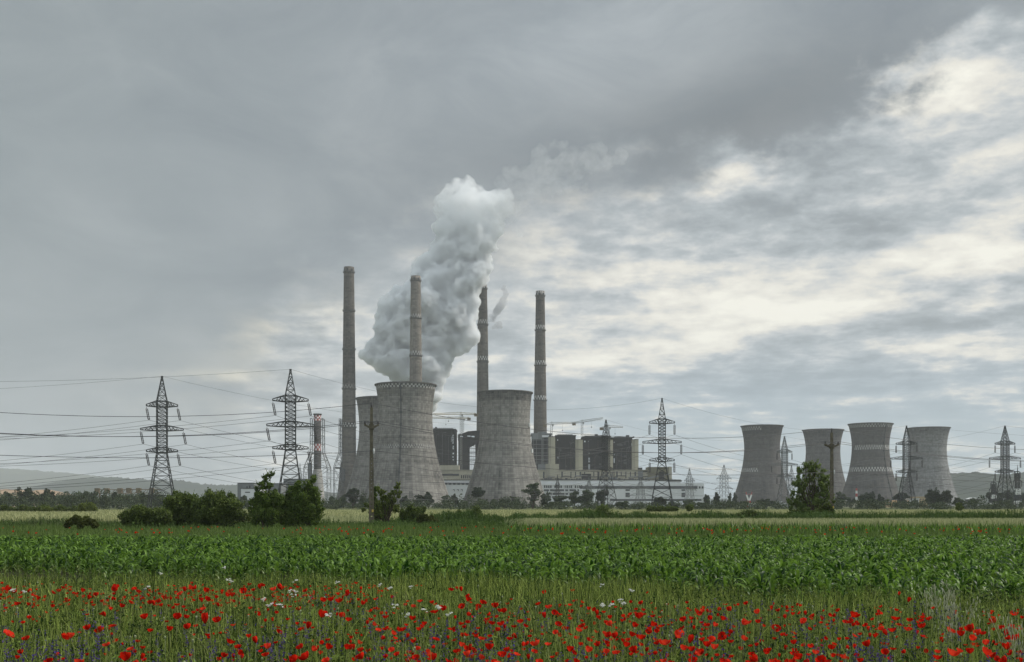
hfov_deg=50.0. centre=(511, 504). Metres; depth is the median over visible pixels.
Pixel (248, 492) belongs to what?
works building
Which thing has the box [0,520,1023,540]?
grass
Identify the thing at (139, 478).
overhead wire
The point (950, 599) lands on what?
wild oat
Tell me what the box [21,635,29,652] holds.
poppy
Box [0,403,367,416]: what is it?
overhead wire
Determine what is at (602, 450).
overhead wire
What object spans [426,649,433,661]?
poppy
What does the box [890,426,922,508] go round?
lattice pylon
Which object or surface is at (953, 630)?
poppy
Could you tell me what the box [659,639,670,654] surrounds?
poppy
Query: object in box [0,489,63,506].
spoil heap
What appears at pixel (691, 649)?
poppy
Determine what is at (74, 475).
overhead wire
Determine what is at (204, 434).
overhead wire
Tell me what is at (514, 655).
larkspur
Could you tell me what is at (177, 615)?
poppy
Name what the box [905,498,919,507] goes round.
apartment block
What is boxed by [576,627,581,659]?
poppy
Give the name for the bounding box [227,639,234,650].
poppy
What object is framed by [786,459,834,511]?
willow
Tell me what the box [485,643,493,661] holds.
poppy
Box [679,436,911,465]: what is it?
overhead wire
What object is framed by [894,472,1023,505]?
hills
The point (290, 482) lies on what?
works building
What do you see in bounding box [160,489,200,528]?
bush
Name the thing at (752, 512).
bush
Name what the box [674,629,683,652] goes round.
poppy
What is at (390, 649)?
poppy
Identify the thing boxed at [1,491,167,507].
woods
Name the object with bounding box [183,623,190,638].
poppy
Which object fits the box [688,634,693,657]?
poppy
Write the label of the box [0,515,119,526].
weeds
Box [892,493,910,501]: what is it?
tree
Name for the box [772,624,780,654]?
poppy
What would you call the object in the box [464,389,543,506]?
cooling tower
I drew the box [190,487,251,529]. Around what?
bush
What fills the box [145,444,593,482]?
overhead wire
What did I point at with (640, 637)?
poppy
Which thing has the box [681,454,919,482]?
overhead wire
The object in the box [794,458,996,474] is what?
overhead wire
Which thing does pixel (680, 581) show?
maize plant
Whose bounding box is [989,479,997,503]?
banded mast
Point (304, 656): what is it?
poppy
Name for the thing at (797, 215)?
sky
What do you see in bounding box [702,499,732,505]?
office block
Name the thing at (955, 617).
wild oat
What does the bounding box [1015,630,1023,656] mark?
wild oat
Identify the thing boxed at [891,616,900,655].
poppy
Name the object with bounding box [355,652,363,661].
poppy
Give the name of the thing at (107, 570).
maize plant
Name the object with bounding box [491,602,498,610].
poppy
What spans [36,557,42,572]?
maize plant
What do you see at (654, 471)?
transfer house
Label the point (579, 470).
overhead wire
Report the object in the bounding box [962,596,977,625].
wild oat
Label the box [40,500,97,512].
bush
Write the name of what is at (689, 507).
bush
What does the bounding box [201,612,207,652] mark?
poppy
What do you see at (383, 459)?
overhead wire
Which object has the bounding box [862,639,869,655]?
poppy
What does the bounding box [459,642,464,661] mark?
poppy
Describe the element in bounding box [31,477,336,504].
hills
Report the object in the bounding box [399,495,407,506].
tree
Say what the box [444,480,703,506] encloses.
turbine hall
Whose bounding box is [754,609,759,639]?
poppy
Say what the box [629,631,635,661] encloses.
poppy
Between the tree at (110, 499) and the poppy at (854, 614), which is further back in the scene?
the tree at (110, 499)
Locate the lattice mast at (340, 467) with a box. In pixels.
[333,418,343,499]
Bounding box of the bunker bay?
[440,464,668,479]
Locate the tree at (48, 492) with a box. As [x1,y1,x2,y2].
[39,488,54,503]
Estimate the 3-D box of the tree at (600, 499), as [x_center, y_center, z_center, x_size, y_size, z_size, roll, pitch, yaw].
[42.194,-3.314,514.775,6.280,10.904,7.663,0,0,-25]
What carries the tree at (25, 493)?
on the ground at (571, 508)
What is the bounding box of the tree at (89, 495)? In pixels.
[81,491,91,502]
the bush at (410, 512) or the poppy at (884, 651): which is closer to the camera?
the poppy at (884, 651)
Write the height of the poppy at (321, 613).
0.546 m
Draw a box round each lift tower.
[548,436,554,463]
[575,439,582,469]
[608,438,612,469]
[631,439,638,469]
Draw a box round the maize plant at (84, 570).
[79,562,89,577]
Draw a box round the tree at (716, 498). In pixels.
[713,492,720,503]
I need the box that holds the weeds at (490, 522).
[0,516,523,529]
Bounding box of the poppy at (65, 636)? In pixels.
[61,633,71,656]
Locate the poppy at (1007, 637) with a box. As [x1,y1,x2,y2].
[1005,635,1011,659]
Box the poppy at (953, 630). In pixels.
[947,627,955,655]
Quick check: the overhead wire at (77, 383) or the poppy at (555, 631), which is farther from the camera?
the overhead wire at (77, 383)
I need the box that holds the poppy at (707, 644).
[702,641,710,661]
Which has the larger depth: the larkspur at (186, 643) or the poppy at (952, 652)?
the larkspur at (186, 643)
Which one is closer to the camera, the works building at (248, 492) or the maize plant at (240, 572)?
the maize plant at (240, 572)
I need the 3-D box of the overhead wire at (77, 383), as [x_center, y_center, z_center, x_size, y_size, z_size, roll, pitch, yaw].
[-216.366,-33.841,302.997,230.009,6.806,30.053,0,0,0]
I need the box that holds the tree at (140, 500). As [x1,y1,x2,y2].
[139,493,152,504]
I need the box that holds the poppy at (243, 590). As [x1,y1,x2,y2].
[239,587,247,602]
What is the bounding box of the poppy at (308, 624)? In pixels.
[302,621,311,652]
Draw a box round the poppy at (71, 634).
[68,633,75,661]
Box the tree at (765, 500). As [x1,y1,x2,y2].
[757,498,769,507]
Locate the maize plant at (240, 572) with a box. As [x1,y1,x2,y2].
[233,565,247,581]
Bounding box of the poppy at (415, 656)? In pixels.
[412,654,419,661]
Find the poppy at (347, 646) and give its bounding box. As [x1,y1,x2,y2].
[344,644,350,661]
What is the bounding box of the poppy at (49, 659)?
[44,658,52,661]
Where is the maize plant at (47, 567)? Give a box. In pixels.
[41,561,51,578]
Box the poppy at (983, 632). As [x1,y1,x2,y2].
[979,631,985,661]
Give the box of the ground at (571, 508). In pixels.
[16,505,1022,537]
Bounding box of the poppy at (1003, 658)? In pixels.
[998,655,1006,661]
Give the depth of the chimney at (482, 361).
1426.31 m
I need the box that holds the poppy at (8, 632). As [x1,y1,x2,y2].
[3,629,14,640]
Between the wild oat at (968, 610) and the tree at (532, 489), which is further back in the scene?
the tree at (532, 489)
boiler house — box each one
[433,427,457,464]
[458,430,479,469]
[531,432,551,469]
[555,434,575,469]
[581,434,608,469]
[613,435,633,469]
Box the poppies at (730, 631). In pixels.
[0,526,1023,661]
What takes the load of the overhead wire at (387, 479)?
attached to the lattice pylon at (156, 404)
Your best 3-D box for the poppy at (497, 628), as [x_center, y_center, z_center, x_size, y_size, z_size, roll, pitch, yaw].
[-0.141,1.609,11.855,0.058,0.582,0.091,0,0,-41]
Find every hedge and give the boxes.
[0,502,87,511]
[646,504,678,511]
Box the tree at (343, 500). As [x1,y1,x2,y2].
[339,495,346,508]
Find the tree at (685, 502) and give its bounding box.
[683,499,696,506]
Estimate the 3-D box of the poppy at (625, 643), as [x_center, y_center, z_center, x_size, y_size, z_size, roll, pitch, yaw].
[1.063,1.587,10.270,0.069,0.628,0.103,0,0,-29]
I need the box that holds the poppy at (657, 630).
[654,628,659,659]
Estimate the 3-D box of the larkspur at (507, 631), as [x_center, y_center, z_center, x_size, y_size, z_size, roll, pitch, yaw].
[-0.058,1.605,12.298,0.067,0.591,0.064,0,0,-35]
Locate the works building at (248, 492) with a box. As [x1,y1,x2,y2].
[240,488,261,505]
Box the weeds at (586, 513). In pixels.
[430,506,1023,521]
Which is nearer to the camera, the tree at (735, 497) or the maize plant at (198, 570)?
the maize plant at (198, 570)
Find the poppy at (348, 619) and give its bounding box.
[345,617,352,652]
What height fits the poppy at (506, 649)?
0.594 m
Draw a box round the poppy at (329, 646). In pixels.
[326,643,332,659]
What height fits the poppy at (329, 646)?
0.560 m
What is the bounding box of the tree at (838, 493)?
[834,491,846,503]
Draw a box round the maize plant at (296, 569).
[292,566,303,578]
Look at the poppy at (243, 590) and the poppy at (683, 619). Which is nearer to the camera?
the poppy at (683, 619)
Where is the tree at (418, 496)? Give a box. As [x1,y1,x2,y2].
[413,494,422,504]
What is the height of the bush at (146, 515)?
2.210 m
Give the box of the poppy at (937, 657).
[933,655,942,659]
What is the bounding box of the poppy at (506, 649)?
[503,647,509,661]
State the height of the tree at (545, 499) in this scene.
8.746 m
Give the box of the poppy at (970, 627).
[964,624,973,633]
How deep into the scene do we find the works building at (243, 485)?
820.00 m
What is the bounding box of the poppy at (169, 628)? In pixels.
[167,626,172,659]
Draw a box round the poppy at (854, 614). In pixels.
[850,611,859,635]
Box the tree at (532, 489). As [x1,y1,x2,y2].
[521,482,542,508]
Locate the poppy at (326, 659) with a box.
[321,657,328,661]
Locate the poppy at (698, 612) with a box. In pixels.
[696,610,701,646]
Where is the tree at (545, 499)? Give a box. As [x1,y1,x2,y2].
[540,491,550,504]
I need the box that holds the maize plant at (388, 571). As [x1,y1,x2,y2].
[378,566,399,580]
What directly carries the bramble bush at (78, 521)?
on the ground at (571, 508)
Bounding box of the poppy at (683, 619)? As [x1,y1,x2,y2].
[679,616,685,643]
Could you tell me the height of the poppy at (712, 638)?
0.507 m
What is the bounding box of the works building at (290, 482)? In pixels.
[283,479,313,494]
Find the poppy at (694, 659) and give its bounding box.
[689,656,697,661]
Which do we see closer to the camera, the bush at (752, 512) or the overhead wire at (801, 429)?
the bush at (752, 512)
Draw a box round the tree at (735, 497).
[732,492,737,501]
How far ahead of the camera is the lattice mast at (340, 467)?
1175.85 m
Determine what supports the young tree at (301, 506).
on the ground at (571, 508)
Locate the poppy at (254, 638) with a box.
[252,636,257,661]
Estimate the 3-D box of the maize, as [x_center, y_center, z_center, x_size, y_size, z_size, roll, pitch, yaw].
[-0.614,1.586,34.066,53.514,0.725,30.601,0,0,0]
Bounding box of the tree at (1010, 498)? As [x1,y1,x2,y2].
[1004,490,1015,503]
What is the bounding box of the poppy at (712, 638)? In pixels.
[709,636,715,659]
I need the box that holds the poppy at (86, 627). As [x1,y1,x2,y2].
[83,624,89,660]
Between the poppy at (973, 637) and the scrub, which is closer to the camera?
the poppy at (973, 637)
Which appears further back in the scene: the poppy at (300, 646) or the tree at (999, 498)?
the tree at (999, 498)
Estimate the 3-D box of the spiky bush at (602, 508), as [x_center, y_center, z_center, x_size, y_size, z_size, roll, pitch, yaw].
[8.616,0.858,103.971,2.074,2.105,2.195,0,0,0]
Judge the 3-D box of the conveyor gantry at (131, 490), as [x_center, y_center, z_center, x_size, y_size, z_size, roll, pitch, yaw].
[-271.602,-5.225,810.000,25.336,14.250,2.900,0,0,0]
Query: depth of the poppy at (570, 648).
10.57 m
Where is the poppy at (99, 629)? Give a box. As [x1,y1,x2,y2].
[94,626,103,647]
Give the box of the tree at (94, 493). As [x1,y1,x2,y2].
[89,491,98,504]
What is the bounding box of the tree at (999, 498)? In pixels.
[996,493,1004,505]
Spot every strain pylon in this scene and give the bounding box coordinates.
[554,475,560,498]
[581,478,594,498]
[628,479,653,505]
[683,468,694,501]
[715,465,731,500]
[787,465,795,505]
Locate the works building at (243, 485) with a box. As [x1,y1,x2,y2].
[237,483,260,499]
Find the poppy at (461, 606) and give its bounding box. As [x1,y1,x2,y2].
[458,603,464,628]
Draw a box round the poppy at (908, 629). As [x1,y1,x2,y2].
[904,627,912,643]
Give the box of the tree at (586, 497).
[577,489,594,508]
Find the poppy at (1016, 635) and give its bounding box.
[1010,633,1018,647]
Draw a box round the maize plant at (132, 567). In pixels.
[124,564,142,579]
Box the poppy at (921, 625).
[918,622,925,647]
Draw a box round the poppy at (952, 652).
[947,648,960,661]
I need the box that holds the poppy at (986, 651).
[982,646,992,659]
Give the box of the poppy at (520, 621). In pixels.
[517,619,522,642]
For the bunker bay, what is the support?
on the ground at (571, 508)
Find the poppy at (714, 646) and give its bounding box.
[711,643,717,661]
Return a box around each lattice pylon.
[140,376,186,507]
[266,369,317,495]
[594,420,617,508]
[642,398,681,506]
[771,436,797,507]
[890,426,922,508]
[989,426,1020,508]
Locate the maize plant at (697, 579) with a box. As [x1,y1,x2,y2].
[692,573,706,593]
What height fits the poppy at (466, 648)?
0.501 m
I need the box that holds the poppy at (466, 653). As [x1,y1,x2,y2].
[463,650,469,661]
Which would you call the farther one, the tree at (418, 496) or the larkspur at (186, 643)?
the tree at (418, 496)
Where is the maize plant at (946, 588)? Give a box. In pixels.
[936,582,957,597]
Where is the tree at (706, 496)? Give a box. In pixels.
[703,494,709,506]
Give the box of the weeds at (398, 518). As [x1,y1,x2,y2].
[371,515,524,522]
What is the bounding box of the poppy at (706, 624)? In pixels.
[704,622,709,659]
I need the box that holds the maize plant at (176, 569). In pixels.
[173,564,181,579]
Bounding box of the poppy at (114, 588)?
[111,586,117,594]
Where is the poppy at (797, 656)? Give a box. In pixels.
[794,653,802,661]
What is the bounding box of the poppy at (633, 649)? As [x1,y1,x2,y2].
[628,645,636,661]
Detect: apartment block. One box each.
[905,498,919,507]
[913,497,926,507]
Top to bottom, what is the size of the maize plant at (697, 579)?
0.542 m
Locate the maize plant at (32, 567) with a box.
[28,560,38,575]
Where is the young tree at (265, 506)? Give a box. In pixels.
[247,468,284,527]
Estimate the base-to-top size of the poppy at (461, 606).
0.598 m
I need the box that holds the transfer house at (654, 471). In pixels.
[638,467,671,479]
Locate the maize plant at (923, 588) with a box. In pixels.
[911,579,933,594]
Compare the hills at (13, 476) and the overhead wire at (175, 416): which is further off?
the hills at (13, 476)
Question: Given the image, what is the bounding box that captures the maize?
[0,533,1023,600]
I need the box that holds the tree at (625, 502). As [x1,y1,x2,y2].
[614,501,628,506]
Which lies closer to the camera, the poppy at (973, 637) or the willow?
the poppy at (973, 637)
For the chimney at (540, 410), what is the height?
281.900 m
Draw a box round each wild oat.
[921,592,936,631]
[937,597,948,636]
[940,603,960,646]
[945,589,951,617]
[945,608,954,638]
[951,601,957,643]
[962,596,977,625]
[983,611,1003,650]
[999,616,1014,650]
[1008,620,1019,655]
[1009,625,1021,654]
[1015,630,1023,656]
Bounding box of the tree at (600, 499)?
[595,486,608,504]
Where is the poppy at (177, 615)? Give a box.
[173,612,181,638]
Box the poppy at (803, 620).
[800,618,806,660]
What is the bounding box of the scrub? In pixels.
[0,488,1023,509]
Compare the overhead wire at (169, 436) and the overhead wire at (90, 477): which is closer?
the overhead wire at (169, 436)
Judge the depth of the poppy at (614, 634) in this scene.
11.08 m
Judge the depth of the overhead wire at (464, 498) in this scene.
336.68 m
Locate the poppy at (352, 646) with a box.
[346,644,354,661]
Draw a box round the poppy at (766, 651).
[763,648,769,661]
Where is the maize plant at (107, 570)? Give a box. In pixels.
[102,567,112,578]
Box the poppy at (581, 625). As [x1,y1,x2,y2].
[578,623,584,650]
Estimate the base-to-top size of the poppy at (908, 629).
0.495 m
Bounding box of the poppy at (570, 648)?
[567,646,573,660]
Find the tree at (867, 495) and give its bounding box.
[857,491,875,506]
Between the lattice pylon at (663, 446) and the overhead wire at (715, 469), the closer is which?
the lattice pylon at (663, 446)
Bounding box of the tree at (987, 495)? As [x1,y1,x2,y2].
[985,492,993,504]
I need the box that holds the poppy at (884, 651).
[881,648,888,660]
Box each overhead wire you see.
[0,369,287,381]
[0,376,159,388]
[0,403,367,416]
[0,466,143,483]
[1,450,372,457]
[2,441,263,463]
[2,444,140,460]
[3,421,375,436]
[3,444,185,464]
[5,420,146,436]
[6,420,179,439]
[9,466,176,485]
[10,421,361,436]
[11,416,306,438]
[13,464,268,487]
[13,464,305,489]
[15,415,274,436]
[15,441,314,465]
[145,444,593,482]
[150,420,584,463]
[152,466,595,499]
[167,377,599,424]
[180,420,612,464]
[182,466,612,499]
[186,444,615,482]
[275,442,640,478]
[278,416,647,456]
[278,464,649,498]
[294,370,660,409]
[312,416,668,456]
[313,464,671,498]
[317,441,678,478]
[367,421,824,452]
[374,403,826,437]
[378,451,822,474]
[379,421,837,452]
[619,465,790,483]
[630,454,789,469]
[645,455,881,482]
[651,435,887,465]
[659,475,891,497]
[674,472,899,497]
[678,403,902,431]
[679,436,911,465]
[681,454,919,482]
[779,456,983,474]
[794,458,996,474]
[826,441,1007,460]
[835,429,1023,449]
[839,441,1018,460]
[841,472,996,481]
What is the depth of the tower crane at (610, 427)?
1256.90 m
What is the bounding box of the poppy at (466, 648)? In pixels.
[464,645,471,661]
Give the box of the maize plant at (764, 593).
[750,586,769,604]
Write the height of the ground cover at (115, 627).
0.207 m
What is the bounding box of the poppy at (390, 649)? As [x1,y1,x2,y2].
[388,647,393,659]
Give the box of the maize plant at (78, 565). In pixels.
[76,559,83,576]
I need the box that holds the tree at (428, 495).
[422,492,433,507]
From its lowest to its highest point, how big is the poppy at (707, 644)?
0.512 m
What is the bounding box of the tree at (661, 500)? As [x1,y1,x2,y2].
[652,496,667,505]
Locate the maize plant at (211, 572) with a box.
[204,567,221,578]
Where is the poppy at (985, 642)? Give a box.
[982,639,988,658]
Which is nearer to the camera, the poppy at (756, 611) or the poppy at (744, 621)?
the poppy at (744, 621)
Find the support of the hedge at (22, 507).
on the wheat ground
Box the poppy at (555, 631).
[553,630,560,660]
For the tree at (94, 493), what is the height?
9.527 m
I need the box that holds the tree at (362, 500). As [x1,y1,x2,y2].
[358,496,367,506]
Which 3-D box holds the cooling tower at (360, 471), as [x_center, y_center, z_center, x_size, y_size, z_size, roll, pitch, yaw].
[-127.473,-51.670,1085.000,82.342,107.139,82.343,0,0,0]
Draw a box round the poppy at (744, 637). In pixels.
[741,635,747,661]
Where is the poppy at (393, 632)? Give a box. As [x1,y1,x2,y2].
[391,630,398,661]
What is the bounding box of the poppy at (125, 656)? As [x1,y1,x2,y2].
[120,651,130,661]
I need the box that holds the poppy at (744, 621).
[742,618,747,646]
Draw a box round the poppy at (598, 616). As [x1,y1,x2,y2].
[596,615,600,647]
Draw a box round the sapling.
[361,482,401,521]
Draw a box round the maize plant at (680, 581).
[672,576,692,589]
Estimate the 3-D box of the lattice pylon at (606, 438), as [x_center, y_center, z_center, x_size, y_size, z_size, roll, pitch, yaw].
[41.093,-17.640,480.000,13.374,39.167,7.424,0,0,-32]
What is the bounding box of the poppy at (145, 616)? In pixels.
[140,613,147,628]
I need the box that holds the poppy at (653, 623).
[649,620,657,647]
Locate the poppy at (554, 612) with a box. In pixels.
[552,609,557,634]
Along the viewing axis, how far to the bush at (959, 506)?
214.72 m
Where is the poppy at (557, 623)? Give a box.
[555,621,561,648]
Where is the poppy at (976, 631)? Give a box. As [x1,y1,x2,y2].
[973,629,980,655]
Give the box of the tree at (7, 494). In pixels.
[2,491,13,505]
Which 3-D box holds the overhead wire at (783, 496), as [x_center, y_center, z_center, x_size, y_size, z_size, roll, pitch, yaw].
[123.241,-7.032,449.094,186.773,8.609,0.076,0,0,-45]
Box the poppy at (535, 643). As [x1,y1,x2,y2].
[530,640,538,656]
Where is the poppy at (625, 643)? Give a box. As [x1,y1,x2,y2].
[621,641,629,660]
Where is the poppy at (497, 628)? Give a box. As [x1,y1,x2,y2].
[495,627,503,650]
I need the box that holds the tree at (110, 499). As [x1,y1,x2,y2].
[100,498,111,505]
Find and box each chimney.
[303,413,330,501]
[336,266,356,505]
[409,275,422,381]
[476,284,488,429]
[533,290,546,432]
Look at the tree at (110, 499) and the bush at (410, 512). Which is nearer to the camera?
the bush at (410, 512)
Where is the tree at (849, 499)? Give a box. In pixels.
[846,497,855,505]
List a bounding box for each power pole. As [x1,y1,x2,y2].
[364,402,378,522]
[824,428,838,508]
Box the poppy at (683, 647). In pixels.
[680,644,687,661]
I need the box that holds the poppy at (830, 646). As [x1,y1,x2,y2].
[828,644,835,658]
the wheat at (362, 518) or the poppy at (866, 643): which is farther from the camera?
the wheat at (362, 518)
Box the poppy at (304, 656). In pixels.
[298,651,308,661]
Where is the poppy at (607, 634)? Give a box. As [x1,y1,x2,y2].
[605,631,614,659]
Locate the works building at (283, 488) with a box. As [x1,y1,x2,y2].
[267,483,285,494]
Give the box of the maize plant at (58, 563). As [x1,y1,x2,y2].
[51,557,66,575]
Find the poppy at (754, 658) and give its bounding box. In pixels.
[749,653,757,661]
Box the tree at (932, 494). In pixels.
[927,487,942,503]
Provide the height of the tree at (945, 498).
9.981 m
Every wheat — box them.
[0,509,1022,519]
[0,514,120,522]
[315,514,368,523]
[507,517,1023,528]
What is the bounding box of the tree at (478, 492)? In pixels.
[471,487,485,498]
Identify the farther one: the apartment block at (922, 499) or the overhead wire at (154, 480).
the apartment block at (922, 499)
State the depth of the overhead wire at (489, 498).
333.05 m
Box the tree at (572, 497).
[568,490,578,503]
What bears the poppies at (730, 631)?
on the grass at (597, 594)
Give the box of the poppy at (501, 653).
[497,651,506,661]
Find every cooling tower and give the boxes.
[345,396,378,506]
[362,381,450,506]
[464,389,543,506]
[735,424,788,502]
[798,428,845,504]
[841,422,898,501]
[901,426,957,505]
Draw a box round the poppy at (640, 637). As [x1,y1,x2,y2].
[636,634,645,655]
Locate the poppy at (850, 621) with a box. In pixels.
[847,619,853,653]
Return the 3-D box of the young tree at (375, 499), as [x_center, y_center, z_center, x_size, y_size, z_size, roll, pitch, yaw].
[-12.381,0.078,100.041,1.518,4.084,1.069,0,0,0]
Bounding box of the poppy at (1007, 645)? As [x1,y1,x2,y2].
[1002,642,1010,661]
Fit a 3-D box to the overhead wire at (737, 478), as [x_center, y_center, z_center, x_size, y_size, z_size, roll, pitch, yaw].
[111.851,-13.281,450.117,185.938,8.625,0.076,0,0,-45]
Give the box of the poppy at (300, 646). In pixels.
[295,643,302,661]
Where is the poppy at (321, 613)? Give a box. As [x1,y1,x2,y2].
[318,609,327,624]
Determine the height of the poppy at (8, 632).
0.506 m
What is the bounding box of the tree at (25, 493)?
[14,487,34,504]
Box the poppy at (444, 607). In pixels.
[440,605,446,631]
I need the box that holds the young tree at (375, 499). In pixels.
[368,483,382,520]
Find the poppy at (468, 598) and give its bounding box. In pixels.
[466,596,471,617]
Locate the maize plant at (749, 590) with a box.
[743,586,762,596]
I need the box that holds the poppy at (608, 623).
[606,620,613,650]
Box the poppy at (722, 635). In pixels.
[718,631,727,658]
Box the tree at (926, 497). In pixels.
[924,493,932,503]
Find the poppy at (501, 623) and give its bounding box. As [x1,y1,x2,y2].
[497,620,503,645]
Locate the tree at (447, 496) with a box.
[441,495,451,502]
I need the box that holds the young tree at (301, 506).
[279,474,325,528]
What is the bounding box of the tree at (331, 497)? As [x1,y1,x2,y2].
[328,496,335,504]
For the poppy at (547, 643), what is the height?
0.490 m
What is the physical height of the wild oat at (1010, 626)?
0.650 m
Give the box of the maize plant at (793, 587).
[782,581,808,596]
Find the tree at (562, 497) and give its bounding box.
[553,495,567,505]
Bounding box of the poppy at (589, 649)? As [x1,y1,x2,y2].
[586,645,592,661]
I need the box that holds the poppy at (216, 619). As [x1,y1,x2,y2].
[212,616,220,646]
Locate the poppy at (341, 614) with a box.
[339,612,344,622]
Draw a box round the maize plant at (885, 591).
[878,585,898,598]
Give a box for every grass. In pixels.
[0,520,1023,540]
[0,567,1023,661]
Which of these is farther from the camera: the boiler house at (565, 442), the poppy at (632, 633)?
the boiler house at (565, 442)
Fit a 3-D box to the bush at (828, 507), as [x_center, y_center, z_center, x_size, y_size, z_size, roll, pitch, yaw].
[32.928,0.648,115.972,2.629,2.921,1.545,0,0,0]
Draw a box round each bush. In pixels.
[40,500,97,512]
[62,514,99,529]
[117,504,172,527]
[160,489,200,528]
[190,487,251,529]
[398,502,422,522]
[416,513,438,523]
[420,505,426,513]
[469,504,482,518]
[594,503,613,517]
[685,503,693,511]
[737,508,757,517]
[786,506,814,514]
[811,498,835,513]
[955,502,963,510]
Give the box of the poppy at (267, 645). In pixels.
[264,643,270,661]
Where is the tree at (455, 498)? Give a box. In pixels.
[451,493,458,503]
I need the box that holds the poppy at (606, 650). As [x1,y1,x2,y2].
[603,648,609,659]
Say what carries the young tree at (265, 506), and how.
on the ground at (571, 508)
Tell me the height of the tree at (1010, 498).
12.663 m
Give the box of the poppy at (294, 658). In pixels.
[289,655,297,661]
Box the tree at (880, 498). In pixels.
[877,494,884,501]
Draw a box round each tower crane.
[432,416,470,432]
[433,412,477,464]
[543,422,575,435]
[572,417,602,433]
[600,425,622,435]
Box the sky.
[0,0,1023,498]
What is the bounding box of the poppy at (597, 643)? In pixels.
[593,641,599,660]
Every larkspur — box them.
[2,641,10,661]
[20,643,26,661]
[94,634,100,658]
[183,630,188,661]
[227,646,234,660]
[281,634,285,657]
[504,622,508,646]
[512,641,516,661]
[855,635,859,657]
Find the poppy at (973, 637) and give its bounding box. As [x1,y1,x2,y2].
[969,634,976,660]
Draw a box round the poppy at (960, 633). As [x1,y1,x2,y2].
[957,630,964,660]
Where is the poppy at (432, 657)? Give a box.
[429,653,436,660]
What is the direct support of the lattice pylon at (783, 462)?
on the ground at (571, 508)
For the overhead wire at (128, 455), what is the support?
attached to the lattice pylon at (289, 421)
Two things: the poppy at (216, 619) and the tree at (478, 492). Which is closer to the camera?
the poppy at (216, 619)
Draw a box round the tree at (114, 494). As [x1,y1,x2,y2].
[111,492,121,507]
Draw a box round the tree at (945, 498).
[938,490,952,503]
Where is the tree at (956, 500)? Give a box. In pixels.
[953,497,963,504]
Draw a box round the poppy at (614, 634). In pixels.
[611,632,617,659]
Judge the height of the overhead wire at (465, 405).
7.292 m
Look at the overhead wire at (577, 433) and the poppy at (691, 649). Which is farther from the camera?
the overhead wire at (577, 433)
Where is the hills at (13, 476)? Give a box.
[0,468,106,489]
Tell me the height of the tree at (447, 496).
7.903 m
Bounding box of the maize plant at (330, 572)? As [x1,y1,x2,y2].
[320,566,338,578]
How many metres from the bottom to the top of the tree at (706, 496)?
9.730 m
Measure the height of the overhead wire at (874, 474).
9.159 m
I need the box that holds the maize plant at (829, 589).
[824,584,830,601]
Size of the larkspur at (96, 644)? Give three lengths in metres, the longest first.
0.584 x 0.072 x 0.066 m
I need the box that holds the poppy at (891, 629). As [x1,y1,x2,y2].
[888,627,895,649]
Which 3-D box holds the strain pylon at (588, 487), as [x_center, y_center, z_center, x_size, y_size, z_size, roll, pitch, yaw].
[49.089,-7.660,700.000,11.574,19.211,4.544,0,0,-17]
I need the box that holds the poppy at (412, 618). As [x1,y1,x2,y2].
[409,615,415,651]
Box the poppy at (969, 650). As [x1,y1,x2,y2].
[966,648,973,661]
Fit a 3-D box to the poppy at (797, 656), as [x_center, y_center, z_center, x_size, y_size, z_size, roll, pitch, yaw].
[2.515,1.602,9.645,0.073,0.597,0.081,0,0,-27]
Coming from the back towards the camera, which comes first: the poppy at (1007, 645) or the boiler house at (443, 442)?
the boiler house at (443, 442)
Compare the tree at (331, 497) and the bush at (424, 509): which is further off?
the tree at (331, 497)
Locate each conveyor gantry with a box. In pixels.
[94,488,129,496]
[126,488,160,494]
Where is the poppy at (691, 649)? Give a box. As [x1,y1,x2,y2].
[688,646,694,661]
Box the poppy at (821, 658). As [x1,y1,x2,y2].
[815,655,825,661]
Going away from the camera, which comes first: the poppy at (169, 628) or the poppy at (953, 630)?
the poppy at (169, 628)
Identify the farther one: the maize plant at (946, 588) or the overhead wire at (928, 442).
the overhead wire at (928, 442)
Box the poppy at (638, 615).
[635,612,643,646]
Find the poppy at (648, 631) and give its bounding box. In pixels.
[645,628,652,658]
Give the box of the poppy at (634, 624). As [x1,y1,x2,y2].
[632,621,638,642]
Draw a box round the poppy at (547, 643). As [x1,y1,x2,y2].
[545,642,551,661]
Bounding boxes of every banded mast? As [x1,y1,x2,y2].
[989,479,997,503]
[1013,466,1021,506]
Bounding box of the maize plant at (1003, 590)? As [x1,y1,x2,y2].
[998,584,1013,603]
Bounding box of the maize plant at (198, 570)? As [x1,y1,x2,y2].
[196,562,207,582]
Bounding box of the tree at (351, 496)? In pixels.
[344,488,359,508]

